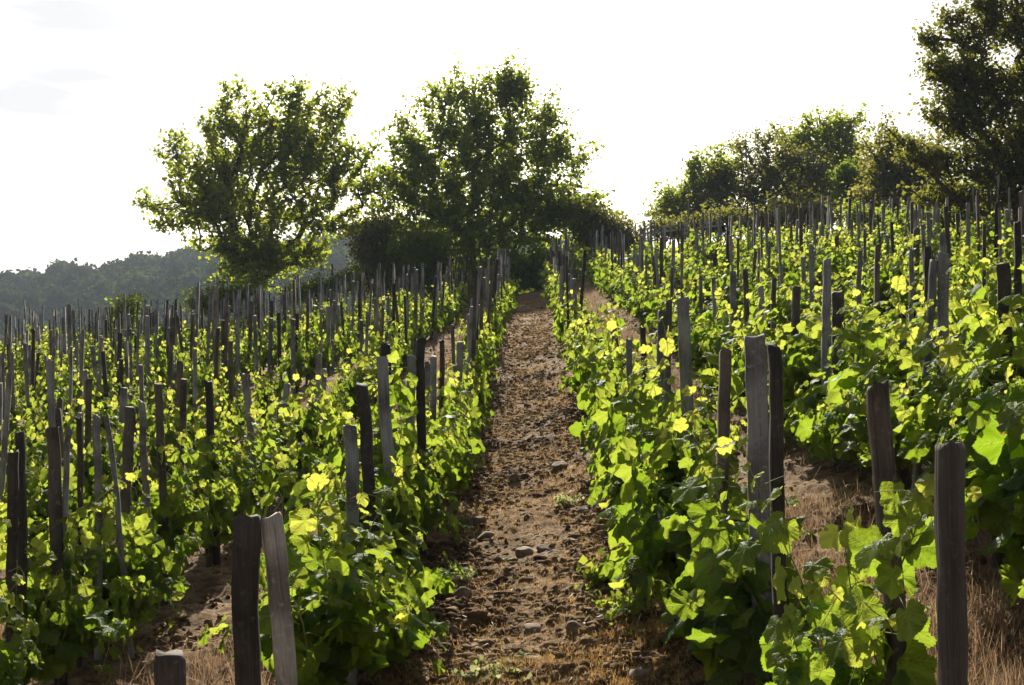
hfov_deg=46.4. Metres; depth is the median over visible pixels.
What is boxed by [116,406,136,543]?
vineyard stake
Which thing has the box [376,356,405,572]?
vineyard stake
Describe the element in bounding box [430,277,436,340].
vineyard stake
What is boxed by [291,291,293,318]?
vineyard stake
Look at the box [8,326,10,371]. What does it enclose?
vineyard stake
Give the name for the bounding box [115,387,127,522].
vineyard stake
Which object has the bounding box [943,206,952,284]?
vineyard stake
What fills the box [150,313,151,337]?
vineyard stake
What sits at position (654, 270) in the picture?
vineyard stake
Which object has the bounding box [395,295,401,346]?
vineyard stake
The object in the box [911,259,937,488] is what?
vineyard stake
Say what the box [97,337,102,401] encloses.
vineyard stake
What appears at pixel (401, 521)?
grapevine
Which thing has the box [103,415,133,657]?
vineyard stake
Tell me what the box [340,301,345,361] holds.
vineyard stake
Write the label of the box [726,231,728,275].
vineyard stake
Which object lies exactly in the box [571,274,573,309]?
vineyard stake
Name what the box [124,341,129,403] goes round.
vineyard stake
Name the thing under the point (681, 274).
vineyard stake
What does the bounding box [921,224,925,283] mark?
vineyard stake
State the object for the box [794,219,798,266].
vineyard stake
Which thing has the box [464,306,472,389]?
vineyard stake
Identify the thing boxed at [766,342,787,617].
vineyard stake
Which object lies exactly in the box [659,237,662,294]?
vineyard stake
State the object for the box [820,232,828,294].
vineyard stake
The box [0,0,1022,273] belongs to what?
sky
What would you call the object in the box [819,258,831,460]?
vineyard stake
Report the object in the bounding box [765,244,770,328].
vineyard stake
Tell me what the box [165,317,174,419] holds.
vineyard stake
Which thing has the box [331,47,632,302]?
dense tree
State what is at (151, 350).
grapevine
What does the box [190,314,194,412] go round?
vineyard stake
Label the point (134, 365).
grapevine
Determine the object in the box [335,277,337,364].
vineyard stake
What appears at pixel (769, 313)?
grapevine
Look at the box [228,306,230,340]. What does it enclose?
vineyard stake
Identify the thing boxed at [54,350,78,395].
grapevine
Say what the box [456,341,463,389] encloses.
vineyard stake
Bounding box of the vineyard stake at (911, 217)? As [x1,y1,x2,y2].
[910,202,913,248]
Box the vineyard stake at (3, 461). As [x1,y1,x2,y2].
[0,371,11,501]
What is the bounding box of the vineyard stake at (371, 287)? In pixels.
[368,283,372,346]
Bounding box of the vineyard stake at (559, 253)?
[558,251,560,271]
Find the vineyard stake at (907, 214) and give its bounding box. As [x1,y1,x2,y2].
[904,196,910,237]
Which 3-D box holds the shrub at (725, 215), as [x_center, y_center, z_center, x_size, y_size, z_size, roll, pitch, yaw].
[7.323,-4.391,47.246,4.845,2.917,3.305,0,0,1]
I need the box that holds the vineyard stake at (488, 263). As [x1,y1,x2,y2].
[487,258,489,284]
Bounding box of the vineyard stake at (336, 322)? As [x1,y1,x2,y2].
[335,314,339,364]
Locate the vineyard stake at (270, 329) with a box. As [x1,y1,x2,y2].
[267,318,272,402]
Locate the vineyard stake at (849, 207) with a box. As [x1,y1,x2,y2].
[848,198,851,241]
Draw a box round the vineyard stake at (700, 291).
[699,276,702,359]
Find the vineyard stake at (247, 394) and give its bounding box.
[241,373,261,539]
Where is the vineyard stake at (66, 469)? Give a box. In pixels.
[62,427,73,574]
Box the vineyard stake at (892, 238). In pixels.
[890,222,894,252]
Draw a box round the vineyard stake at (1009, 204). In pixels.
[1008,187,1010,227]
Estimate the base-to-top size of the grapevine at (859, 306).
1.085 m
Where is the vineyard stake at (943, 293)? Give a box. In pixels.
[937,250,948,406]
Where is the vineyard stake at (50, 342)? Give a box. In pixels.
[49,330,51,358]
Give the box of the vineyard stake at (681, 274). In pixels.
[680,252,683,297]
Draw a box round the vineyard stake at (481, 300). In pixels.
[479,260,482,344]
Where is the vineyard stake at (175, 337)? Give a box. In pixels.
[174,311,176,365]
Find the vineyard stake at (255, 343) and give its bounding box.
[253,315,259,407]
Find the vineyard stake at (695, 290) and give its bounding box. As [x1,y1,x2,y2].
[693,279,696,359]
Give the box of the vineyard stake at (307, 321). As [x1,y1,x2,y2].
[305,298,308,385]
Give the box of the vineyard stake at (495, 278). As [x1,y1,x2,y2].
[491,258,498,311]
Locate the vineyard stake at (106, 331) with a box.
[104,319,107,362]
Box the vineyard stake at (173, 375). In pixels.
[167,328,175,407]
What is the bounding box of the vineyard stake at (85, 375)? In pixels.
[83,370,87,417]
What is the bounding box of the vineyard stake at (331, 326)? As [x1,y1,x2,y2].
[329,289,334,369]
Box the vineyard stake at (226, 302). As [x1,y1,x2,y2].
[223,293,228,319]
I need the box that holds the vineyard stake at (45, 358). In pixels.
[44,356,46,382]
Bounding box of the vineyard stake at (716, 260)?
[715,249,719,303]
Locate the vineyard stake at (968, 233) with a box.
[966,202,970,268]
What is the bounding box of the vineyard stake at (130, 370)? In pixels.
[129,343,132,401]
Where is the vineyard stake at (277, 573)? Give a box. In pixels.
[261,511,297,684]
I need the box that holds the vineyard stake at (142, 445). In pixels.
[139,400,159,611]
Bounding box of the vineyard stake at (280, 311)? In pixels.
[279,295,281,323]
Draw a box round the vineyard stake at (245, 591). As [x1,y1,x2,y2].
[231,513,261,684]
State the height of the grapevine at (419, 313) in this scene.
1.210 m
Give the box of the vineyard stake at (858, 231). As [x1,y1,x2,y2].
[857,212,860,247]
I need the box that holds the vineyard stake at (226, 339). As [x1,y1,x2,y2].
[223,311,228,401]
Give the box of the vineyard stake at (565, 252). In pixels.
[565,230,566,283]
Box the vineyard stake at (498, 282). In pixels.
[496,274,500,309]
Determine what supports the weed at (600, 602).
on the ground at (214, 586)
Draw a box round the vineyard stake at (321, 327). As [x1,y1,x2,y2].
[319,309,322,365]
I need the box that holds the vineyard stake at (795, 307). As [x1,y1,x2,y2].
[790,286,800,443]
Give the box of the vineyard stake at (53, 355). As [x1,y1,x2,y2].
[52,343,54,379]
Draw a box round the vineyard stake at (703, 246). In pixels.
[702,211,704,300]
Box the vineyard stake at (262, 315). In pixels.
[261,291,263,343]
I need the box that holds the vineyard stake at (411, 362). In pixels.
[406,355,418,469]
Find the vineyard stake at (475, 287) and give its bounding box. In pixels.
[474,278,478,370]
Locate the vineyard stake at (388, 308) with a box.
[386,297,390,344]
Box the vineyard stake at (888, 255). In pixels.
[886,241,888,281]
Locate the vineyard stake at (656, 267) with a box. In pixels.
[654,249,659,289]
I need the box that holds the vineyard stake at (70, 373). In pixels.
[68,346,72,448]
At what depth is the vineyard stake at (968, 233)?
18.24 m
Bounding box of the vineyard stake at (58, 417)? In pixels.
[55,408,63,466]
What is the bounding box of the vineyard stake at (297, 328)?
[295,313,299,392]
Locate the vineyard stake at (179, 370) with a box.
[176,360,182,447]
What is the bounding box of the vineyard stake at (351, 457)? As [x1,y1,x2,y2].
[341,425,365,684]
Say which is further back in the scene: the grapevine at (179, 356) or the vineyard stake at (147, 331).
the grapevine at (179, 356)
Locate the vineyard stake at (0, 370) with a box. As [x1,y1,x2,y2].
[0,354,1,382]
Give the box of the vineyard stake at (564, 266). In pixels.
[563,255,564,282]
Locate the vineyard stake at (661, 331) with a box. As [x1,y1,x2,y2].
[656,310,672,412]
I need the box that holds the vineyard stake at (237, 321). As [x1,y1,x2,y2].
[235,310,238,388]
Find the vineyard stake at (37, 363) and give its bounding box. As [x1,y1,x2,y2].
[35,353,39,400]
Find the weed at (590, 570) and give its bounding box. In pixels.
[576,548,636,588]
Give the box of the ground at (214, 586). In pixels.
[0,264,1023,684]
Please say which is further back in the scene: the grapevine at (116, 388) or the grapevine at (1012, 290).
the grapevine at (116, 388)
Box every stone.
[449,625,460,634]
[451,576,458,583]
[454,587,472,598]
[469,516,486,525]
[477,531,494,540]
[485,499,494,505]
[487,596,498,600]
[508,473,520,481]
[515,546,533,556]
[523,623,540,633]
[536,544,550,551]
[551,462,568,471]
[562,538,576,543]
[566,620,581,635]
[576,507,587,512]
[629,667,652,678]
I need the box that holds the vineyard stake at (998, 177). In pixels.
[996,174,999,202]
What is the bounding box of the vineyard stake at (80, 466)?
[76,416,85,667]
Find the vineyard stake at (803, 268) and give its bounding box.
[801,257,806,298]
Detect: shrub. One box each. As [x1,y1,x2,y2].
[99,287,154,333]
[173,263,280,325]
[273,262,371,313]
[335,210,414,310]
[364,222,471,300]
[471,238,586,289]
[546,190,646,257]
[634,196,752,243]
[725,183,842,234]
[821,155,871,211]
[825,199,899,236]
[875,180,1013,237]
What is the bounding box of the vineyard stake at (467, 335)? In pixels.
[467,314,471,387]
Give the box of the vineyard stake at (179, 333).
[175,316,183,360]
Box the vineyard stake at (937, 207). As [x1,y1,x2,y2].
[936,201,938,236]
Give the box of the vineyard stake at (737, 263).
[737,238,739,309]
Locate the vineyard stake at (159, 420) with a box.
[154,382,172,606]
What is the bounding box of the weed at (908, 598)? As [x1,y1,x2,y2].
[822,587,937,633]
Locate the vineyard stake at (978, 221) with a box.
[976,190,979,259]
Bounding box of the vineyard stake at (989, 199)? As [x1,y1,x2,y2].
[987,187,992,230]
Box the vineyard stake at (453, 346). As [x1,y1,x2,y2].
[450,324,455,378]
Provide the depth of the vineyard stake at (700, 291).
15.56 m
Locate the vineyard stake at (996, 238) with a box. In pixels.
[994,203,999,264]
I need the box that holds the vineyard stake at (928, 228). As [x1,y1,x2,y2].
[926,211,931,258]
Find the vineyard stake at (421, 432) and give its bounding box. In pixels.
[416,338,431,558]
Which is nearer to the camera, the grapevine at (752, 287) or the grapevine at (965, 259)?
the grapevine at (965, 259)
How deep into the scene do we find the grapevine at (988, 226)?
24.97 m
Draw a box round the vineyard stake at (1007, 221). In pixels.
[1005,209,1009,252]
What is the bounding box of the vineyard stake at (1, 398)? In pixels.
[0,383,2,460]
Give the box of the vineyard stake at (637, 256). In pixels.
[636,254,639,274]
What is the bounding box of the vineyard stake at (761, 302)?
[758,286,764,331]
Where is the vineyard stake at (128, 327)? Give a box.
[126,314,129,355]
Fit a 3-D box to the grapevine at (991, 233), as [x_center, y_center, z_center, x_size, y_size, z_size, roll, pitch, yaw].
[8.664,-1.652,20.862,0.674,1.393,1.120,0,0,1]
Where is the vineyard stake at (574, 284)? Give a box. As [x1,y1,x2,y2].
[572,278,576,327]
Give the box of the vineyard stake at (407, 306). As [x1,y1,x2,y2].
[406,274,408,351]
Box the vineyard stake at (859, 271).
[856,250,862,322]
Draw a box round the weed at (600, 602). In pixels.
[575,570,662,624]
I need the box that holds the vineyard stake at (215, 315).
[213,285,218,384]
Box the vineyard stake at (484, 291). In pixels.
[483,277,485,323]
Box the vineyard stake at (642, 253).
[640,235,643,321]
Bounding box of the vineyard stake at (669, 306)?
[666,300,675,393]
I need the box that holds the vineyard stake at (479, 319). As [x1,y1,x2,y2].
[478,304,479,334]
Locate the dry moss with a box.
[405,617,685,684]
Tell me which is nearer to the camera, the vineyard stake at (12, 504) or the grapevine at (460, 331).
the vineyard stake at (12, 504)
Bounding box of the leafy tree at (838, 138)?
[765,102,894,219]
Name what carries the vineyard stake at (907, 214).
on the ground at (214, 586)
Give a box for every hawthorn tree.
[639,123,838,239]
[836,98,971,212]
[856,0,1023,224]
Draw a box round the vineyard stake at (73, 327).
[71,310,76,381]
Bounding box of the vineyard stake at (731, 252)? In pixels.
[729,235,733,270]
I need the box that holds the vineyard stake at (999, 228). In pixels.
[998,207,1002,262]
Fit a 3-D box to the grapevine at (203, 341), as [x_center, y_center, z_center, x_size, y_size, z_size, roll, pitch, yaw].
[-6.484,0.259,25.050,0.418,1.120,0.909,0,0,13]
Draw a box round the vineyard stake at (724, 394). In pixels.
[714,347,735,513]
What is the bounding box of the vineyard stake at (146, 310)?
[145,307,147,401]
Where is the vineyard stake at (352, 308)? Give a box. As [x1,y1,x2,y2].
[350,281,354,358]
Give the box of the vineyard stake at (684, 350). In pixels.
[677,296,702,456]
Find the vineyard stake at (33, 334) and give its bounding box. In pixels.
[31,328,35,416]
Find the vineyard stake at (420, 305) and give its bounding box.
[419,286,421,334]
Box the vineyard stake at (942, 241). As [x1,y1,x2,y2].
[939,232,945,252]
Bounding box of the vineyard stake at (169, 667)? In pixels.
[153,649,185,684]
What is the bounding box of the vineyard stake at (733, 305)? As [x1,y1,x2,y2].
[729,271,736,339]
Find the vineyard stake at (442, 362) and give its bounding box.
[439,340,449,410]
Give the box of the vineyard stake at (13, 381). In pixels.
[10,353,14,416]
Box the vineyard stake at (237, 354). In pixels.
[236,333,240,408]
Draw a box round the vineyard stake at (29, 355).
[28,345,30,386]
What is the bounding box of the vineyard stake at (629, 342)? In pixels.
[626,339,632,421]
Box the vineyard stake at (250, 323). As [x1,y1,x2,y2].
[247,300,252,382]
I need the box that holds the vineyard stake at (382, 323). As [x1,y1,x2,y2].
[380,307,383,351]
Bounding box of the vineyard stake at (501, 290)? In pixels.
[500,276,502,320]
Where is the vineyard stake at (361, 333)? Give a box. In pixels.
[359,320,363,353]
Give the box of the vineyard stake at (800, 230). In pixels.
[799,208,802,271]
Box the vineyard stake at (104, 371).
[101,351,108,409]
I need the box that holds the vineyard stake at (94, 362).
[90,345,98,386]
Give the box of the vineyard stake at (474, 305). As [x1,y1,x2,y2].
[471,290,476,388]
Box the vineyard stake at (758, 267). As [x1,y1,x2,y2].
[757,248,759,315]
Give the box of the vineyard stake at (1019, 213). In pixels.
[1018,207,1021,236]
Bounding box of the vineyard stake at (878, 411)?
[866,379,906,684]
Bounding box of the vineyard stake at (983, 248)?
[982,224,985,286]
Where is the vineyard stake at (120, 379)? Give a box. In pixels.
[117,358,122,429]
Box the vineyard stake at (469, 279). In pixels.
[467,272,471,313]
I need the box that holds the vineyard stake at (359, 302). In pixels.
[357,274,360,351]
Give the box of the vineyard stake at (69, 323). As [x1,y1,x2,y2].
[67,304,70,362]
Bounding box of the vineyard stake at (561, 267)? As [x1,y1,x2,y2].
[558,265,563,332]
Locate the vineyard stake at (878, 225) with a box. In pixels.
[876,214,881,258]
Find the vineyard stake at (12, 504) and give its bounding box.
[5,450,24,658]
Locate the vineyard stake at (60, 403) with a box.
[57,397,62,421]
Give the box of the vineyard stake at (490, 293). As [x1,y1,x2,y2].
[487,265,493,335]
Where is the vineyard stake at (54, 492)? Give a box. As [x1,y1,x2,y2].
[45,426,68,684]
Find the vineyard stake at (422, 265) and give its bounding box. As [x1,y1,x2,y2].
[421,263,424,323]
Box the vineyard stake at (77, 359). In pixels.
[76,340,78,398]
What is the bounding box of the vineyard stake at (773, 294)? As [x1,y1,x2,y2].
[770,278,776,328]
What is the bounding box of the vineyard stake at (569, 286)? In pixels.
[568,274,570,299]
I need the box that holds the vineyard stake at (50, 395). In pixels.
[45,359,55,426]
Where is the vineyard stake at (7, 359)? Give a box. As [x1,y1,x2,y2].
[7,344,8,371]
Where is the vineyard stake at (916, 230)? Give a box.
[913,227,919,317]
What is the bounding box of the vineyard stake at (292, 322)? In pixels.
[290,319,295,394]
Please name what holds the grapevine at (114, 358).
on the ground at (214, 586)
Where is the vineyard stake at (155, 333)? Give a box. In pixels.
[154,309,157,367]
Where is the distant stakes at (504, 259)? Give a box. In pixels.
[4,180,1005,377]
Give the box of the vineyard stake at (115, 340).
[114,328,116,371]
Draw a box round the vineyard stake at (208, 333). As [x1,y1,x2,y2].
[206,312,210,365]
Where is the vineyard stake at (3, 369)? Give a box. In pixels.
[1,352,4,419]
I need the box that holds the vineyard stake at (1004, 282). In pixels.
[995,262,1012,554]
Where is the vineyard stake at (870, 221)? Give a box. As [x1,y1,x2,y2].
[869,209,871,251]
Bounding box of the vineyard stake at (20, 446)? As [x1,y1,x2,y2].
[15,430,30,684]
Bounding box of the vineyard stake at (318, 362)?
[315,353,321,473]
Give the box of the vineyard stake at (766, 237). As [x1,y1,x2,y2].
[765,229,768,261]
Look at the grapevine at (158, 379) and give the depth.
16.46 m
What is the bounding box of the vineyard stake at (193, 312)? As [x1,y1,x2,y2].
[192,311,194,349]
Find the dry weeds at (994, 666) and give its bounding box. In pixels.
[0,280,1023,684]
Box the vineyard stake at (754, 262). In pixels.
[751,251,756,290]
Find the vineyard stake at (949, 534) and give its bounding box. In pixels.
[934,441,967,684]
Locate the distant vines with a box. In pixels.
[0,204,1011,377]
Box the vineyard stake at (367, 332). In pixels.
[365,311,368,381]
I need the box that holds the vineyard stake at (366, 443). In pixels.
[355,382,381,556]
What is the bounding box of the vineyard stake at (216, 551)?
[204,381,220,564]
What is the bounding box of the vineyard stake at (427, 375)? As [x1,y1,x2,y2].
[425,361,430,420]
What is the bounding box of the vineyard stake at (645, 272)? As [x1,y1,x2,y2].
[645,254,646,322]
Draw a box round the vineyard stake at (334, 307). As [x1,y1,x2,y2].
[330,300,335,369]
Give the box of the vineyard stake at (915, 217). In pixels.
[914,209,917,228]
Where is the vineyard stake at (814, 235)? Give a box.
[813,219,815,296]
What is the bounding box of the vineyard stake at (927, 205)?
[926,202,935,257]
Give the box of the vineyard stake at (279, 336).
[277,313,281,379]
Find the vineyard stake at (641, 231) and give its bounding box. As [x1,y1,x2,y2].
[639,228,642,266]
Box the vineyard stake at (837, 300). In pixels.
[831,291,845,467]
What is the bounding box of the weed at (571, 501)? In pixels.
[552,492,583,508]
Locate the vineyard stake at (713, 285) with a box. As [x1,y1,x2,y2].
[711,277,716,327]
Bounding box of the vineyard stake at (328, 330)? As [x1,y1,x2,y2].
[326,306,329,375]
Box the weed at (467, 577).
[449,561,477,581]
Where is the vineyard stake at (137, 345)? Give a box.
[135,320,139,395]
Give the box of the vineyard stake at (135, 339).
[134,335,136,367]
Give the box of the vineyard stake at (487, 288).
[485,268,488,323]
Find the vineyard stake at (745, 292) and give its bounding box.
[742,269,749,325]
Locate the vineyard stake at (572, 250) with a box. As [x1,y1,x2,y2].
[570,244,573,274]
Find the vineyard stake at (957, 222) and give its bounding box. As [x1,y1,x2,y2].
[955,213,960,240]
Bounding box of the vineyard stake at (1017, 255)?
[1013,221,1022,370]
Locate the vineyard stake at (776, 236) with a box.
[776,208,778,261]
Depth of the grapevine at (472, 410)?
10.56 m
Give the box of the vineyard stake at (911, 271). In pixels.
[908,249,916,321]
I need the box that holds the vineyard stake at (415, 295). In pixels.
[413,269,417,355]
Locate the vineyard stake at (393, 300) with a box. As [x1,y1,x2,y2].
[392,283,395,344]
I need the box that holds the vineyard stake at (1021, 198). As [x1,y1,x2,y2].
[1019,190,1023,249]
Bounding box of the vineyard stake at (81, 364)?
[78,330,84,411]
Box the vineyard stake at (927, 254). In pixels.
[923,246,930,320]
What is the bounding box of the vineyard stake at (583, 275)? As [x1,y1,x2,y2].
[579,250,586,315]
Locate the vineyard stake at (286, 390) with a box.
[283,383,290,500]
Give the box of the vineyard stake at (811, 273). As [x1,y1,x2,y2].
[809,243,813,312]
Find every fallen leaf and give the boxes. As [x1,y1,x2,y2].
[501,557,512,561]
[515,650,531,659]
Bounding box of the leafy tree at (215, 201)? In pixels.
[132,73,413,315]
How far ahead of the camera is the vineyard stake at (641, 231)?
25.17 m
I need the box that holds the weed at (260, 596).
[226,583,263,606]
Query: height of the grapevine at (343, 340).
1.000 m
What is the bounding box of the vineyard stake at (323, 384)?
[321,369,326,423]
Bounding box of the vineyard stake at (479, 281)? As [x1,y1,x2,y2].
[476,266,481,329]
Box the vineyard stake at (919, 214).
[917,204,920,230]
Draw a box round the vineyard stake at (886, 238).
[885,235,888,255]
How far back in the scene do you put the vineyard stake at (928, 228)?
15.63 m
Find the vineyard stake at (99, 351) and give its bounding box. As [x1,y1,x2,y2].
[97,335,102,375]
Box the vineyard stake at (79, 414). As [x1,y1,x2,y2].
[77,412,83,456]
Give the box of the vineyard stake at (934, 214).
[932,204,935,234]
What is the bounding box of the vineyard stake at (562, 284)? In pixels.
[561,268,563,310]
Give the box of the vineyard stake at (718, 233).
[717,217,719,255]
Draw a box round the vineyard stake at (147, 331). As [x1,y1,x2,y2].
[145,315,150,438]
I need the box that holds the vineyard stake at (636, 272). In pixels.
[635,258,637,318]
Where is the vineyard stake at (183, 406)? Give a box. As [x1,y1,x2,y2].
[177,378,188,474]
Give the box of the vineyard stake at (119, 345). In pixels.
[116,332,122,382]
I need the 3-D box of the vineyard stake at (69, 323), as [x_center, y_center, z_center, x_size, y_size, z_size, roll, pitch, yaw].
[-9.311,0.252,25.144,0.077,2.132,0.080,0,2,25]
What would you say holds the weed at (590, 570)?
on the ground at (214, 586)
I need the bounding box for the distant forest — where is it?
[0,226,627,344]
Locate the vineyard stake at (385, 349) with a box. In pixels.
[380,343,398,431]
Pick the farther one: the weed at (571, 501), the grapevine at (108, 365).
the grapevine at (108, 365)
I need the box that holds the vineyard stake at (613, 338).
[611,328,618,362]
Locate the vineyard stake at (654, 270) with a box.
[652,256,656,329]
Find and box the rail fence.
[638,220,721,248]
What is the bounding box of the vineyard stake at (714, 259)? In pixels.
[712,253,717,299]
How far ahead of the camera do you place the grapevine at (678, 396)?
8.24 m
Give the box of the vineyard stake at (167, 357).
[167,345,168,375]
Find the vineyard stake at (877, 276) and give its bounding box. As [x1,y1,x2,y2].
[873,244,879,322]
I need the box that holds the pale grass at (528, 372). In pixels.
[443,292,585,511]
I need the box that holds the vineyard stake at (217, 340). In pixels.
[214,328,219,410]
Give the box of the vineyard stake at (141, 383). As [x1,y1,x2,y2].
[138,364,143,401]
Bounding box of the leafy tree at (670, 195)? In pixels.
[638,128,755,222]
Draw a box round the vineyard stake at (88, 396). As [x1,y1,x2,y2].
[84,378,92,455]
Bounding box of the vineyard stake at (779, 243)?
[777,206,782,283]
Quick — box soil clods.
[82,295,1023,684]
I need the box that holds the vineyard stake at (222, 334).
[221,320,224,366]
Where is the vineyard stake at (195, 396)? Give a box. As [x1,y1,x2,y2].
[193,349,197,450]
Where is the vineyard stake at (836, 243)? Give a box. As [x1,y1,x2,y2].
[835,235,838,290]
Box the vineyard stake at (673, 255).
[671,239,675,298]
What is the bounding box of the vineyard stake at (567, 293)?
[566,256,568,346]
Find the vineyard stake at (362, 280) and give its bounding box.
[361,273,363,319]
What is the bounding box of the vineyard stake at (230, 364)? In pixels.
[228,341,233,448]
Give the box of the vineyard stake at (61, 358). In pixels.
[59,337,62,385]
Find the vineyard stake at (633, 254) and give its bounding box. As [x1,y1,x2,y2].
[633,245,634,264]
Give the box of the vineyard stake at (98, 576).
[92,414,105,660]
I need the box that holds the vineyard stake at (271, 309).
[270,301,273,369]
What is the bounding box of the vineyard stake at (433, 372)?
[430,355,442,434]
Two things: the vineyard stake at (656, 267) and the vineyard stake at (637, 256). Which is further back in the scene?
the vineyard stake at (637, 256)
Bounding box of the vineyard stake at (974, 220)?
[972,185,975,232]
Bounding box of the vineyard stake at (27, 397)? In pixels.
[23,342,30,442]
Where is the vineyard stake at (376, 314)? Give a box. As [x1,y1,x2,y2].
[373,298,379,351]
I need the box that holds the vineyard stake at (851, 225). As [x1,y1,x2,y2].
[850,218,853,279]
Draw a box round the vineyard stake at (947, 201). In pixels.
[945,197,948,208]
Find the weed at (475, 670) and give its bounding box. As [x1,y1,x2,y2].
[451,654,532,684]
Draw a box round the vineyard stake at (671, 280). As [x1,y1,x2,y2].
[670,267,672,299]
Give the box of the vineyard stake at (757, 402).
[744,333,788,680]
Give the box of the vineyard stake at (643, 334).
[640,327,646,392]
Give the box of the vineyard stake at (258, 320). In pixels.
[257,298,260,375]
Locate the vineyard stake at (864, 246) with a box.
[863,228,866,277]
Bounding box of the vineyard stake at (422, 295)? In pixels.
[421,281,424,332]
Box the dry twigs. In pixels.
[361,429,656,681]
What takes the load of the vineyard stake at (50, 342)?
on the ground at (214, 586)
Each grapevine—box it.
[0,416,47,500]
[0,452,47,580]
[0,458,28,498]
[0,473,144,684]
[0,519,43,684]
[2,385,30,452]
[5,360,29,390]
[5,369,35,423]
[5,389,23,420]
[6,368,28,405]
[6,435,112,551]
[14,344,46,374]
[23,385,56,457]
[25,399,79,489]
[27,390,139,518]
[27,474,203,642]
[35,347,48,386]
[35,349,68,403]
[35,368,82,431]
[36,341,48,362]
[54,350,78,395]
[55,346,75,378]
[55,347,75,373]
[57,366,96,422]
[64,397,107,455]
[73,338,94,373]
[73,377,121,458]
[83,361,134,412]
[84,360,98,377]
[88,337,116,380]
[109,342,133,381]
[109,357,138,400]
[112,374,154,436]
[113,422,157,510]
[115,428,230,602]
[122,348,139,379]
[124,348,157,393]
[124,363,173,436]
[128,338,159,372]
[136,380,194,486]
[143,340,175,391]
[155,380,175,426]
[158,345,185,392]
[164,387,219,470]
[166,347,204,410]
[169,396,260,566]
[174,338,192,373]
[177,328,189,354]
[184,397,275,536]
[186,337,208,376]
[191,365,245,451]
[192,349,221,406]
[198,328,212,365]
[198,441,437,684]
[201,345,228,395]
[209,334,248,392]
[210,318,232,359]
[219,370,245,441]
[229,335,260,380]
[234,368,270,425]
[241,328,263,377]
[241,402,297,517]
[245,366,277,419]
[251,375,328,502]
[257,332,276,374]
[258,439,472,677]
[259,352,293,408]
[266,326,287,369]
[274,364,333,479]
[277,324,314,389]
[283,314,305,354]
[285,320,305,354]
[299,312,314,341]
[299,320,322,386]
[302,351,461,550]
[303,393,340,470]
[309,313,337,368]
[310,374,346,447]
[310,392,427,574]
[323,330,336,368]
[325,327,348,368]
[327,366,353,444]
[334,316,357,362]
[334,345,376,419]
[338,311,355,345]
[339,329,377,403]
[346,315,359,349]
[348,325,394,403]
[350,302,365,335]
[362,303,379,331]
[367,297,384,333]
[374,326,406,388]
[377,397,474,547]
[383,316,406,382]
[391,326,414,370]
[395,322,415,352]
[396,301,419,352]
[396,374,480,525]
[399,367,481,498]
[409,295,429,335]
[409,297,428,352]
[417,297,432,341]
[418,294,444,339]
[437,299,447,332]
[437,352,495,434]
[437,366,484,440]
[437,371,484,474]
[445,360,484,427]
[447,319,489,376]
[449,330,497,391]
[450,356,490,397]
[478,315,499,372]
[483,313,505,368]
[486,310,504,341]
[490,293,508,336]
[496,292,503,326]
[496,300,510,326]
[499,286,508,319]
[499,292,511,318]
[499,305,506,328]
[550,271,558,308]
[550,274,565,309]
[552,292,572,341]
[554,297,600,348]
[557,302,565,319]
[557,317,596,393]
[558,322,620,394]
[560,288,591,342]
[561,297,590,344]
[561,314,614,424]
[564,313,599,364]
[565,288,586,318]
[568,302,625,386]
[568,307,656,454]
[576,340,623,420]
[579,360,680,472]
[586,347,681,508]
[587,341,747,529]
[595,382,819,644]
[599,320,656,385]
[609,316,746,519]
[611,265,626,297]
[614,260,652,307]
[614,267,628,299]
[614,273,630,305]
[617,263,648,296]
[618,264,669,315]
[621,254,635,308]
[621,269,652,311]
[630,282,651,321]
[637,285,665,325]
[639,271,669,318]
[639,271,675,326]
[647,277,678,338]
[648,436,824,684]
[656,272,703,349]
[672,278,707,340]
[672,299,705,360]
[673,287,726,379]
[674,259,692,292]
[674,282,729,359]
[678,240,705,282]
[683,251,709,291]
[683,252,693,289]
[691,260,712,302]
[692,290,766,398]
[696,261,724,300]
[698,289,768,367]
[698,309,789,409]
[707,241,742,306]
[709,265,742,307]
[716,435,981,684]
[718,253,748,303]
[722,266,751,317]
[730,326,755,417]
[736,239,765,281]
[737,260,766,295]
[738,264,771,313]
[739,282,820,438]
[741,239,763,262]
[741,242,775,280]
[749,261,778,327]
[755,251,774,282]
[755,290,860,445]
[760,251,775,273]
[760,252,804,319]
[762,278,801,336]
[770,246,799,288]
[770,269,821,333]
[771,241,797,275]
[775,241,823,284]
[784,319,856,462]
[795,257,976,489]
[798,239,823,298]
[800,288,822,324]
[803,223,818,249]
[805,321,903,482]
[806,231,825,254]
[806,242,834,285]
[806,272,855,342]
[814,267,868,368]
[816,229,839,259]
[819,237,855,291]
[820,235,855,291]
[820,291,895,366]
[827,227,856,263]
[828,225,845,248]
[837,232,881,292]
[839,285,998,462]
[845,230,868,256]
[849,251,881,297]
[853,287,907,345]
[855,235,884,266]
[859,235,890,258]
[861,262,905,321]
[864,235,926,318]
[865,264,1023,569]
[868,227,889,246]
[871,240,903,264]
[881,225,901,252]
[881,291,923,352]
[883,253,937,315]
[883,273,965,372]
[884,245,906,282]
[889,220,926,274]
[893,215,909,252]
[896,222,925,255]
[902,223,941,275]
[920,248,975,306]
[925,222,952,253]
[925,330,1023,606]
[933,279,987,368]
[936,223,975,256]
[938,218,955,236]
[938,231,965,280]
[949,226,991,285]
[949,243,1023,377]
[949,248,991,305]
[950,210,975,241]
[951,220,975,256]
[958,280,995,334]
[970,215,993,247]
[971,221,1005,254]
[971,237,1012,282]
[976,212,1004,246]
[979,234,1023,287]
[987,210,1013,257]
[987,251,1023,313]
[995,279,1022,382]
[998,222,1023,260]
[1011,255,1023,319]
[1017,547,1023,597]
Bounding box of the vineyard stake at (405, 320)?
[403,296,406,359]

